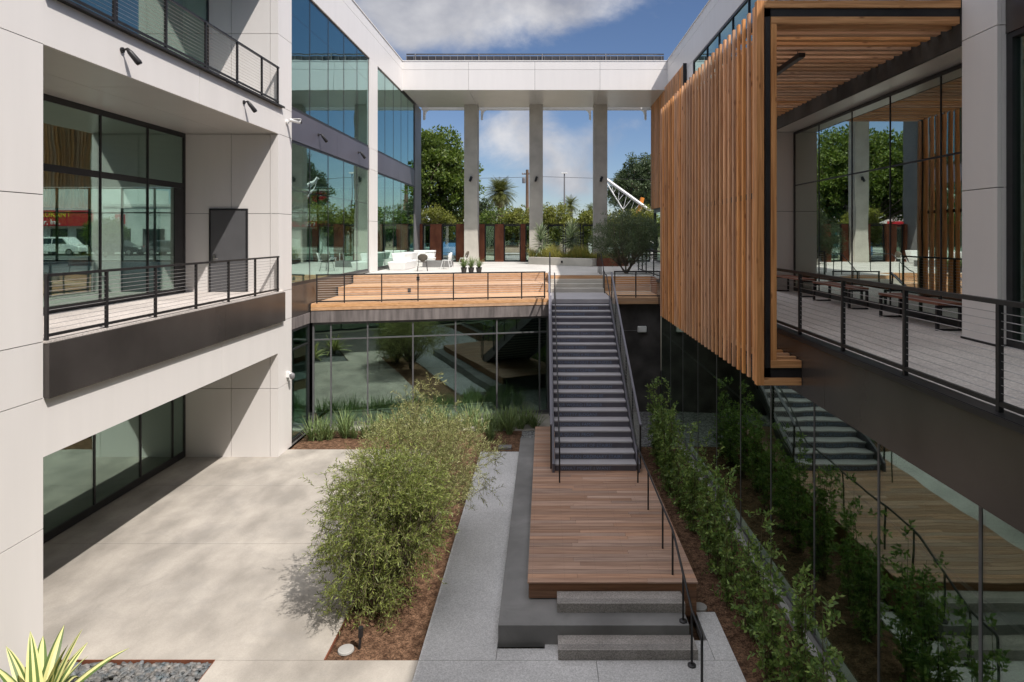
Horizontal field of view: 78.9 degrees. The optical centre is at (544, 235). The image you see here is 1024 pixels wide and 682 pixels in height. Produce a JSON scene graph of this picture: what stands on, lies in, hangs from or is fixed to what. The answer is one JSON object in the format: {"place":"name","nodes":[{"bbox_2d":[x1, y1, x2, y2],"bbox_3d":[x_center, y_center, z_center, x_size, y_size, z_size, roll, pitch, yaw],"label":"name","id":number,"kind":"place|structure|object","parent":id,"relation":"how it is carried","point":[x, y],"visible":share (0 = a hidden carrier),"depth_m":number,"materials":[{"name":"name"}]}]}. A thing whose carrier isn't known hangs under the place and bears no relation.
{"place":"outdoors","nodes":[
{"label":"outdoors","id":0,"kind":"place"},
{"bbox_2d":[42,189,168,252],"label":"store building","id":1,"kind":"structure","parent":0,"point":[71,200],"depth_m":64.00,"materials":[{"name":"white paint"}]},
{"bbox_2d":[102,204,170,252],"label":"store building","id":2,"kind":"structure","parent":0,"point":[135,223],"depth_m":64.00,"materials":[{"name":"white paint"}]},
{"bbox_2d":[143,229,164,245],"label":"window","id":3,"kind":"structure","parent":2,"relation":"in","point":[160,233],"depth_m":63.92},
{"bbox_2d":[25,449,429,681],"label":"courtyard floor","id":4,"kind":"structure","parent":0,"point":[192,558],"depth_m":12.11,"materials":[{"name":"concrete"}]},
{"bbox_2d":[0,0,420,681],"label":"office building","id":5,"kind":"structure","parent":4,"relation":"on","point":[92,420],"depth_m":18.60,"materials":[{"name":"white"}]},
{"bbox_2d":[38,93,185,313],"bbox_3d":[-10.800,-0.676,14.280,0.050,4.748,8.720,0,0,0],"label":"window","id":6,"kind":"structure","parent":5,"relation":"in","point":[98,174],"depth_m":15.61,"materials":[{"name":"black metal"}]},
{"bbox_2d":[43,394,185,543],"bbox_3d":[-10.800,5.080,14.280,0.050,3.100,8.720,0,0,0],"label":"window","id":7,"kind":"structure","parent":5,"relation":"in","point":[95,506],"depth_m":15.90,"materials":[{"name":"black metal"}]},
{"bbox_2d":[44,256,279,340],"bbox_3d":[-7.970,1.165,14.259,0.060,1.090,8.682,0,0,0],"label":"guardrail","id":8,"kind":"object","parent":5,"relation":"on","point":[105,324],"visible":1,"depth_m":12.37,"materials":[{"name":"metal"}]},
{"bbox_2d":[116,0,208,68],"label":"window","id":9,"kind":"structure","parent":5,"relation":"in","point":[207,1],"depth_m":18.57,"materials":[{"name":"black metal"}]},
{"bbox_2d":[72,0,279,102],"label":"guardrail","id":10,"kind":"object","parent":5,"relation":"on","point":[165,31],"visible":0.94,"depth_m":14.34,"materials":[{"name":"metal"}]},
{"bbox_2d":[171,188,182,287],"bbox_3d":[-10.840,0.085,18.360,0.120,2.930,0.520,0,0,0],"label":"door","id":11,"kind":"structure","parent":5,"relation":"in","point":[176,193],"depth_m":18.19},
{"bbox_2d":[43,187,357,261],"bbox_3d":[-33.650,-0.685,40.000,50.700,4.770,0.140,0,0,0],"label":"window","id":12,"kind":"structure","parent":5,"relation":"in","point":[56,212],"depth_m":39.93,"materials":[{"name":"black metal"}]},
{"bbox_2d":[211,210,245,291],"bbox_3d":[-9.475,0.468,18.588,1.050,2.435,0.120,0,0,0],"label":"door","id":13,"kind":"structure","parent":5,"relation":"in","point":[228,227],"depth_m":18.60,"materials":[{"name":"grey metal"}]},
{"bbox_2d":[292,324,308,442],"bbox_3d":[-8.060,4.798,20.400,0.100,3.605,1.500,0,0,0],"label":"window","id":14,"kind":"structure","parent":5,"relation":"in","point":[306,343],"depth_m":21.08,"materials":[{"name":"black metal"}]},
{"bbox_2d":[290,140,368,285],"bbox_3d":[-8.060,-0.705,24.020,0.030,4.650,8.740,0,0,0],"label":"window","id":15,"kind":"structure","parent":5,"relation":"in","point":[362,173],"depth_m":26.86,"materials":[{"name":"black metal"}]},
{"bbox_2d":[292,0,368,146],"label":"window","id":16,"kind":"structure","parent":5,"relation":"in","point":[346,66],"depth_m":24.98,"materials":[{"name":"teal glass"}]},
{"bbox_2d":[376,173,413,268],"bbox_3d":[-8.060,-0.705,33.995,0.030,4.650,8.570,0,0,0],"label":"window","id":17,"kind":"structure","parent":5,"relation":"in","point":[395,221],"depth_m":33.04,"materials":[{"name":"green glass"}]},
{"bbox_2d":[377,68,413,169],"bbox_3d":[-8.060,-6.045,33.995,0.030,4.090,8.570,0,0,0],"label":"window","id":18,"kind":"structure","parent":5,"relation":"in","point":[395,109],"depth_m":33.29,"materials":[{"name":"teal glass"}]},
{"bbox_2d":[311,294,553,431],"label":"glass wall","id":19,"kind":"structure","parent":5,"relation":"attached to","point":[494,362],"depth_m":29.05,"materials":[{"name":"clear glass"}]},
{"bbox_2d":[311,305,547,322],"bbox_3d":[-3.961,2.785,22.296,8.324,0.410,0.330,0,0,-13],"label":"concrete edge band","id":20,"kind":"object","parent":19,"relation":"on","point":[320,316],"visible":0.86,"depth_m":22.07,"materials":[{"name":"concrete"}]},
{"bbox_2d":[311,273,548,314],"bbox_3d":[-3.935,2.317,24.608,8.151,1.265,6.817,0,0,0],"label":"tiered seating","id":21,"kind":"object","parent":20,"relation":"on","point":[509,285],"visible":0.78,"depth_m":24.53,"materials":[{"name":"orange wood"}]},
{"bbox_2d":[316,271,545,303],"bbox_3d":[-3.915,1.850,22.205,8.067,1.020,0.060,0,0,-13],"label":"guardrail","id":22,"kind":"object","parent":21,"relation":"on","point":[418,287],"visible":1,"depth_m":22.14,"materials":[{"name":"metal"}]},
{"bbox_2d":[312,315,548,426],"bbox_3d":[-3.920,4.793,22.275,8.324,3.595,0.100,0,0,-13],"label":"window frame","id":23,"kind":"structure","parent":19,"relation":"in","point":[538,410],"depth_m":22.06,"materials":[{"name":"black metal"}]},
{"bbox_2d":[60,462,426,681],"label":"bed edging","id":24,"kind":"object","parent":4,"relation":"on","point":[118,662],"visible":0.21,"depth_m":9.72,"materials":[{"name":"metal"}]},
{"bbox_2d":[292,189,357,252],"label":"store building","id":25,"kind":"structure","parent":0,"point":[300,239],"depth_m":64.00,"materials":[{"name":"white paint"}]},
{"bbox_2d":[301,229,316,245],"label":"window","id":26,"kind":"structure","parent":25,"relation":"in","point":[304,232],"depth_m":63.92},
{"bbox_2d":[329,229,342,245],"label":"window","id":27,"kind":"structure","parent":25,"relation":"in","point":[335,239],"depth_m":63.92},
{"bbox_2d":[43,254,650,254],"bbox_3d":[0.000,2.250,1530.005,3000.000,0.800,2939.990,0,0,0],"label":"ground","id":28,"kind":"structure","parent":0,"point":[292,254],"depth_m":60.01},
{"bbox_2d":[481,177,516,220],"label":"palm tree","id":29,"kind":"object","parent":28,"relation":"on","point":[500,196],"visible":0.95,"depth_m":75.31,"materials":[{"name":"green plant"}]},
{"bbox_2d":[486,234,579,252],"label":"store building","id":30,"kind":"structure","parent":28,"relation":"on","point":[512,247],"depth_m":64.00,"materials":[{"name":"beige paint"}]},
{"bbox_2d":[607,151,650,212],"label":"ficus tree","id":31,"kind":"object","parent":28,"relation":"on","point":[626,180],"visible":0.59,"depth_m":64.71,"materials":[{"name":"green plant"}]},
{"bbox_2d":[43,255,652,258],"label":"road","id":32,"kind":"structure","parent":0,"point":[169,257],"depth_m":53.33,"materials":[{"name":"asphalt"}]},
{"bbox_2d":[43,237,87,255],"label":"parked car","id":33,"kind":"object","parent":32,"relation":"on","point":[69,246],"visible":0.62,"depth_m":57.96,"materials":[{"name":"white paint"}]},
{"bbox_2d":[79,216,130,256],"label":"street tree","id":34,"kind":"object","parent":32,"relation":"on","point":[111,230],"visible":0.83,"depth_m":51.66,"materials":[{"name":"green plant"}]},
{"bbox_2d":[91,240,144,255],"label":"parked car","id":35,"kind":"object","parent":32,"relation":"on","point":[130,248],"visible":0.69,"depth_m":57.93,"materials":[{"name":"paint"}]},
{"bbox_2d":[143,240,170,255],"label":"parked car","id":36,"kind":"object","parent":32,"relation":"on","point":[163,247],"visible":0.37,"depth_m":57.94,"materials":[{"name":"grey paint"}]},
{"bbox_2d":[291,189,316,226],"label":"street tree","id":37,"kind":"object","parent":32,"relation":"on","point":[298,196],"visible":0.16,"depth_m":50.14,"materials":[{"name":"green plant"}]},
{"bbox_2d":[310,189,357,257],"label":"street tree","id":38,"kind":"object","parent":32,"relation":"on","point":[335,223],"visible":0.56,"depth_m":49.31,"materials":[{"name":"green plant"}]},
{"bbox_2d":[331,124,486,219],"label":"ficus tree","id":39,"kind":"object","parent":32,"relation":"on","point":[442,166],"visible":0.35,"depth_m":47.96,"materials":[{"name":"green plant"}]},
{"bbox_2d":[424,237,454,255],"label":"parked van","id":40,"kind":"object","parent":32,"relation":"on","point":[449,246],"visible":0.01,"depth_m":47.62,"materials":[{"name":"blue paint"}]},
{"bbox_2d":[479,196,497,232],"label":"street tree","id":41,"kind":"object","parent":32,"relation":"on","point":[484,204],"visible":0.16,"depth_m":51.77,"materials":[{"name":"green plant"}]},
{"bbox_2d":[479,206,522,246],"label":"street tree","id":42,"kind":"object","parent":32,"relation":"on","point":[487,221],"visible":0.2,"depth_m":48.45,"materials":[{"name":"green plant"}]},
{"bbox_2d":[498,204,528,244],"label":"street tree","id":43,"kind":"object","parent":32,"relation":"on","point":[514,217],"visible":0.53,"depth_m":46.53,"materials":[{"name":"green plant"}]},
{"bbox_2d":[543,202,575,245],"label":"street tree","id":44,"kind":"object","parent":32,"relation":"on","point":[551,216],"visible":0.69,"depth_m":46.52,"materials":[{"name":"green plant"}]},
{"bbox_2d":[575,208,616,252],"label":"street tree","id":45,"kind":"object","parent":32,"relation":"on","point":[586,215],"visible":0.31,"depth_m":47.61,"materials":[{"name":"green plant"}]},
{"bbox_2d":[626,202,653,258],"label":"street tree","id":46,"kind":"object","parent":32,"relation":"on","point":[650,214],"visible":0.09,"depth_m":48.62,"materials":[{"name":"green plant"}]},
{"bbox_2d":[43,259,652,260],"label":"sidewalk","id":47,"kind":"structure","parent":0,"point":[292,259],"depth_m":45.86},
{"bbox_2d":[421,203,460,247],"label":"street tree","id":48,"kind":"object","parent":47,"relation":"on","point":[438,215],"visible":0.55,"depth_m":44.84,"materials":[{"name":"green plant"}]},
{"bbox_2d":[152,0,708,293],"label":"sky","id":49,"kind":"structure","parent":0,"point":[409,26],"materials":[{"name":"blue"}]},
{"bbox_2d":[288,434,699,648],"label":"subsoil","id":50,"kind":"structure","parent":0,"point":[695,635],"depth_m":10.85,"materials":[{"name":"brown soil"}]},
{"bbox_2d":[662,412,848,681],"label":"window sill strip","id":51,"kind":"object","parent":50,"relation":"on","point":[808,633],"depth_m":11.19,"materials":[{"name":"metal"}]},
{"bbox_2d":[678,445,835,681],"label":"curb","id":52,"kind":"structure","parent":50,"relation":"on","point":[782,605],"depth_m":11.08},
{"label":"pebble bed base","id":53,"kind":"structure","parent":50,"relation":"on","visible":0},
{"bbox_2d":[0,626,128,681],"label":"agave","id":54,"kind":"object","parent":53,"relation":"on","point":[41,666],"visible":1,"depth_m":8.75,"materials":[{"name":"plant"}]},
{"bbox_2d":[59,660,211,681],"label":"river pebbles","id":55,"kind":"object","parent":53,"relation":"on","point":[140,671],"visible":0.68,"depth_m":9.49,"materials":[{"name":"gravel"}]},
{"bbox_2d":[356,261,659,283],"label":"plaza floor","id":56,"kind":"structure","parent":0,"point":[526,267],"depth_m":30.84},
{"bbox_2d":[388,252,417,269],"bbox_3d":[-7.170,1.304,32.125,0.887,0.788,4.137,0,0,0],"label":"lounge bench","id":57,"kind":"object","parent":56,"relation":"on","point":[402,261],"visible":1,"depth_m":30.84,"materials":[{"name":"white plastic"}]},
{"bbox_2d":[422,252,452,266],"bbox_3d":[-5.750,1.317,33.500,1.500,0.763,1.000,0,0,0],"label":"table","id":58,"kind":"object","parent":56,"relation":"on","point":[433,263],"visible":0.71,"depth_m":33.00,"materials":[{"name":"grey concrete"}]},
{"bbox_2d":[402,60,666,261],"bbox_3d":[-0.560,-4.035,37.740,14.880,11.570,5.720,0,0,0],"label":"portal frame","id":59,"kind":"object","parent":56,"relation":"on","point":[535,88],"visible":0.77,"depth_m":36.31,"materials":[{"name":"white"}]},
{"bbox_2d":[406,54,663,59],"bbox_3d":[-0.560,-10.020,35.900,14.880,0.940,0.160,0,0,0],"label":"rooftop screen","id":60,"kind":"object","parent":59,"relation":"on","point":[478,57],"visible":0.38,"depth_m":35.92,"materials":[{"name":"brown metal"}]},
{"bbox_2d":[420,224,649,261],"bbox_3d":[-0.630,0.474,39.975,15.021,2.448,0.450,0,0,0],"label":"gate fence","id":61,"kind":"object","parent":56,"relation":"on","point":[436,237],"visible":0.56,"depth_m":39.75,"materials":[{"name":"metal"}]},
{"bbox_2d":[528,257,627,266],"bbox_3d":[1.817,1.474,36.152,5.566,0.449,4.896,0,0,0],"label":"concrete planter","id":62,"kind":"object","parent":56,"relation":"on","point":[591,262],"visible":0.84,"depth_m":34.56,"materials":[{"name":"grey concrete"}]},
{"bbox_2d":[531,223,552,256],"bbox_3d":[-0.224,0.282,36.980,1.575,2.311,1.542,0,0,0],"label":"tree aloe","id":63,"kind":"object","parent":62,"relation":"in","point":[540,234],"visible":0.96,"depth_m":36.88,"materials":[{"name":"green plant"}]},
{"bbox_2d":[562,219,581,250],"bbox_3d":[1.527,0.169,36.324,1.556,2.533,1.565,0,0,0],"label":"tree aloe","id":64,"kind":"object","parent":62,"relation":"in","point":[571,229],"visible":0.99,"depth_m":36.16,"materials":[{"name":"green plant"}]},
{"bbox_2d":[587,195,659,273],"bbox_3d":[3.603,-0.078,27.562,3.461,3.624,2.871,0,0,0],"label":"olive tree","id":65,"kind":"object","parent":56,"relation":"on","point":[635,247],"visible":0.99,"depth_m":27.30,"materials":[{"name":"green plant"}]},
{"bbox_2d":[291,431,822,681],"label":"mulch bed","id":66,"kind":"object","parent":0,"point":[404,639],"visible":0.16,"depth_m":11.35,"materials":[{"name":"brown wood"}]},
{"bbox_2d":[296,416,321,440],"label":"strap leaf plant","id":67,"kind":"object","parent":66,"relation":"on","point":[311,435],"visible":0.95,"depth_m":20.19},
{"bbox_2d":[309,413,335,440],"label":"strap leaf plant","id":68,"kind":"object","parent":66,"relation":"on","point":[320,436],"visible":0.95,"depth_m":20.21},
{"bbox_2d":[327,408,358,438],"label":"strap leaf plant","id":69,"kind":"object","parent":66,"relation":"on","point":[344,430],"visible":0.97,"depth_m":20.47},
{"bbox_2d":[298,424,467,634],"bbox_3d":[-2.905,5.276,11.162,2.963,3.386,2.786,0,0,28],"label":"willowy tree","id":70,"kind":"object","parent":66,"relation":"on","point":[385,577],"visible":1,"depth_m":10.86,"materials":[{"name":"green plant"}]},
{"bbox_2d":[331,371,507,546],"bbox_3d":[-2.540,4.831,13.321,3.905,3.764,3.477,0,0,-30],"label":"shrub","id":71,"kind":"object","parent":66,"relation":"on","point":[445,448],"visible":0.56,"depth_m":13.26,"materials":[{"name":"green plant"}]},
{"bbox_2d":[498,406,522,434],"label":"strap leaf plant","id":72,"kind":"object","parent":66,"relation":"on","point":[509,423],"visible":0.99,"depth_m":20.83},
{"bbox_2d":[646,376,665,454],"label":"shrub","id":73,"kind":"object","parent":66,"relation":"on","point":[652,410],"visible":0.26,"depth_m":19.06,"materials":[{"name":"green plant"}]},
{"bbox_2d":[645,377,672,464],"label":"shrub","id":74,"kind":"object","parent":66,"relation":"on","point":[654,417],"visible":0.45,"depth_m":18.05,"materials":[{"name":"green plant"}]},
{"bbox_2d":[649,379,688,478],"bbox_3d":[3.438,5.337,17.115,1.100,2.745,0.698,0,0,22],"label":"shrub","id":75,"kind":"object","parent":66,"relation":"on","point":[660,442],"visible":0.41,"depth_m":17.05,"materials":[{"name":"green plant"}]},
{"bbox_2d":[655,407,686,495],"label":"shrub","id":76,"kind":"object","parent":66,"relation":"on","point":[669,458],"visible":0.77,"depth_m":16.06,"materials":[{"name":"green plant"}]},
{"bbox_2d":[665,421,700,513],"bbox_3d":[3.360,5.625,15.054,0.811,2.300,0.811,0,0,17],"label":"shrub","id":77,"kind":"object","parent":66,"relation":"on","point":[676,491],"visible":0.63,"depth_m":15.02,"materials":[{"name":"green plant"}]},
{"bbox_2d":[675,423,706,531],"bbox_3d":[3.348,5.487,14.063,0.823,2.389,0.828,0,0,42],"label":"shrub","id":78,"kind":"object","parent":66,"relation":"on","point":[691,512],"visible":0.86,"depth_m":14.01,"materials":[{"name":"green plant"}]},
{"bbox_2d":[695,428,728,547],"bbox_3d":[3.476,5.388,13.070,0.685,2.642,1.078,0,0,30],"label":"shrub","id":79,"kind":"object","parent":66,"relation":"on","point":[706,508],"visible":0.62,"depth_m":13.14,"materials":[{"name":"green plant"}]},
{"bbox_2d":[693,464,741,578],"bbox_3d":[3.421,5.589,12.175,0.856,2.220,0.828,0,0,-8],"label":"shrub","id":80,"kind":"object","parent":66,"relation":"on","point":[719,535],"visible":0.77,"depth_m":12.14,"materials":[{"name":"green plant"}]},
{"bbox_2d":[709,464,743,610],"bbox_3d":[3.330,5.491,11.224,0.634,2.594,0.634,0,0,-29],"label":"shrub","id":81,"kind":"object","parent":66,"relation":"on","point":[731,568],"visible":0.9,"depth_m":11.16,"materials":[{"name":"green plant"}]},
{"bbox_2d":[726,507,778,645],"bbox_3d":[3.443,5.556,10.340,0.895,2.252,0.901,0,0,45],"label":"shrub","id":82,"kind":"object","parent":66,"relation":"on","point":[752,566],"visible":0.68,"depth_m":10.28,"materials":[{"name":"green plant"}]},
{"bbox_2d":[744,519,789,681],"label":"shrub","id":83,"kind":"object","parent":66,"relation":"on","point":[764,638],"visible":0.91,"depth_m":9.23,"materials":[{"name":"green plant"}]},
{"bbox_2d":[767,563,836,681],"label":"shrub","id":84,"kind":"object","parent":66,"relation":"on","point":[798,668],"visible":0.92,"depth_m":8.48,"materials":[{"name":"green plant"}]},
{"bbox_2d":[803,592,849,681],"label":"shrub","id":85,"kind":"object","parent":66,"relation":"on","point":[837,661],"visible":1,"depth_m":7.66,"materials":[{"name":"green plant"}]},
{"bbox_2d":[525,242,624,258],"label":"ornamental grass","id":86,"kind":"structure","parent":0,"point":[555,251],"depth_m":35.81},
{"bbox_2d":[412,452,745,681],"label":"walkway","id":87,"kind":"structure","parent":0,"point":[460,644],"depth_m":10.28,"materials":[{"name":"concrete"}]},
{"bbox_2d":[498,437,688,646],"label":"concrete platform","id":88,"kind":"structure","parent":87,"relation":"on","point":[525,620],"depth_m":10.36,"materials":[{"name":"concrete"}]},
{"bbox_2d":[528,427,697,615],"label":"wood deck","id":89,"kind":"structure","parent":88,"relation":"on","point":[595,530],"depth_m":12.48,"materials":[{"name":"brown wood"}]},
{"bbox_2d":[550,292,639,472],"bbox_3d":[1.325,4.128,20.690,2.270,3.805,9.820,0,0,0],"label":"stair","id":90,"kind":"object","parent":89,"relation":"on","point":[596,430],"visible":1,"depth_m":18.54,"materials":[{"name":"concrete"}]},
{"bbox_2d":[548,272,551,468],"bbox_3d":[0.160,3.670,19.375,0.060,4.630,6.950,0,0,0],"label":"stair guardrail","id":91,"kind":"object","parent":90,"relation":"attached to","point":[550,380],"visible":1,"depth_m":17.60,"materials":[{"name":"metal"}]},
{"bbox_2d":[554,272,559,482],"bbox_3d":[0.360,3.712,19.222,0.040,4.635,8.161,0,0,0],"label":"handrail","id":92,"kind":"object","parent":90,"relation":"on","point":[557,376],"visible":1,"depth_m":17.68,"materials":[{"name":"metal"}]},
{"bbox_2d":[551,275,603,291],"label":"steps","id":93,"kind":"structure","parent":90,"relation":"on","point":[578,283],"depth_m":26.14,"materials":[{"name":"concrete"}]},
{"bbox_2d":[611,272,641,468],"bbox_3d":[2.450,3.670,19.375,0.060,4.630,6.950,0,0,0],"label":"stair guardrail","id":94,"kind":"object","parent":90,"relation":"attached to","point":[621,332],"visible":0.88,"depth_m":18.43,"materials":[{"name":"metal"}]},
{"bbox_2d":[557,591,697,659],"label":"front steps","id":95,"kind":"structure","parent":87,"relation":"on","point":[624,647],"depth_m":10.03,"materials":[{"name":"concrete"}]},
{"bbox_2d":[605,274,702,681],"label":"handrail","id":96,"kind":"object","parent":87,"relation":"on","point":[691,664],"visible":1,"depth_m":11.02,"materials":[{"name":"metal"}]},
{"bbox_2d":[522,411,678,446],"bbox_3d":[1.780,6.815,21.605,5.100,0.290,3.990,0,0,0],"label":"gravel strip","id":97,"kind":"object","parent":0,"point":[645,418],"visible":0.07,"depth_m":21.12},
{"bbox_2d":[549,303,660,415],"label":"charcoal wall","id":98,"kind":"structure","parent":97,"relation":"on","point":[644,351],"depth_m":23.60,"materials":[{"name":"paint"}]},
{"bbox_2d":[605,276,657,303],"bbox_3d":[3.470,2.175,24.605,1.980,0.950,2.610,0,0,0],"label":"tiered seating","id":99,"kind":"object","parent":98,"relation":"on","point":[637,299],"visible":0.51,"depth_m":25.40,"materials":[{"name":"orange wood"}]},
{"bbox_2d":[614,271,659,297],"bbox_3d":[3.480,1.850,23.360,1.760,1.020,0.060,0,0,0],"label":"guardrail","id":100,"kind":"object","parent":99,"relation":"on","point":[635,280],"visible":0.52,"depth_m":23.36,"materials":[{"name":"metal"}]},
{"bbox_2d":[607,178,651,212],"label":"crane boom","id":101,"kind":"object","parent":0,"point":[640,203],"visible":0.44,"depth_m":59.93,"materials":[{"name":"white paint"}]},
{"bbox_2d":[651,0,1023,681],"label":"office building","id":102,"kind":"structure","parent":0,"point":[893,496],"depth_m":11.49,"materials":[{"name":"white"}]},
{"bbox_2d":[654,209,659,261],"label":"window","id":103,"kind":"structure","parent":102,"relation":"in","point":[657,211],"depth_m":38.46,"materials":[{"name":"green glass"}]},
{"bbox_2d":[693,0,756,81],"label":"window","id":104,"kind":"structure","parent":102,"relation":"in","point":[746,7],"depth_m":23.72,"materials":[{"name":"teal glass"}]},
{"bbox_2d":[660,0,960,384],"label":"wood slat canopy","id":105,"kind":"object","parent":102,"relation":"attached to","point":[718,204],"visible":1,"depth_m":11.64,"materials":[{"name":"brown wood"}]},
{"bbox_2d":[777,51,804,75],"bbox_3d":[4.800,-3.466,12.900,0.120,0.288,2.600,0,0,0],"label":"pendant light","id":106,"kind":"object","parent":105,"relation":"hanging from","point":[792,61],"visible":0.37,"depth_m":12.05,"materials":[{"name":"black paint"}]},
{"bbox_2d":[812,281,868,308],"bbox_3d":[7.178,1.448,15.175,0.455,0.495,1.950,0,0,0],"label":"bench","id":107,"kind":"object","parent":102,"relation":"on","point":[850,290],"visible":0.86,"depth_m":14.63,"materials":[{"name":"brown wood"}]},
{"bbox_2d":[661,316,1023,681],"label":"window","id":108,"kind":"structure","parent":102,"relation":"in","point":[758,427],"depth_m":12.48,"materials":[{"name":"clear glass"}]},
{"bbox_2d":[793,63,961,326],"bbox_3d":[7.600,-0.717,14.605,0.040,4.825,8.690,0,0,0],"label":"window","id":109,"kind":"structure","parent":102,"relation":"in","point":[877,183],"depth_m":13.77,"materials":[{"name":"clear glass"}]},
{"bbox_2d":[777,268,1023,414],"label":"guardrail","id":110,"kind":"object","parent":102,"relation":"on","point":[998,402],"visible":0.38,"depth_m":7.16,"materials":[{"name":"metal"}]},
{"bbox_2d":[878,293,961,330],"bbox_3d":[7.178,1.448,11.975,0.455,0.495,1.950,0,0,0],"label":"bench","id":111,"kind":"object","parent":102,"relation":"on","point":[937,312],"visible":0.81,"depth_m":11.35,"materials":[{"name":"brown wood"}]},
{"bbox_2d":[1006,27,1023,349],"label":"window","id":112,"kind":"structure","parent":102,"relation":"in","point":[1013,39],"depth_m":9.32,"materials":[{"name":"black metal"}]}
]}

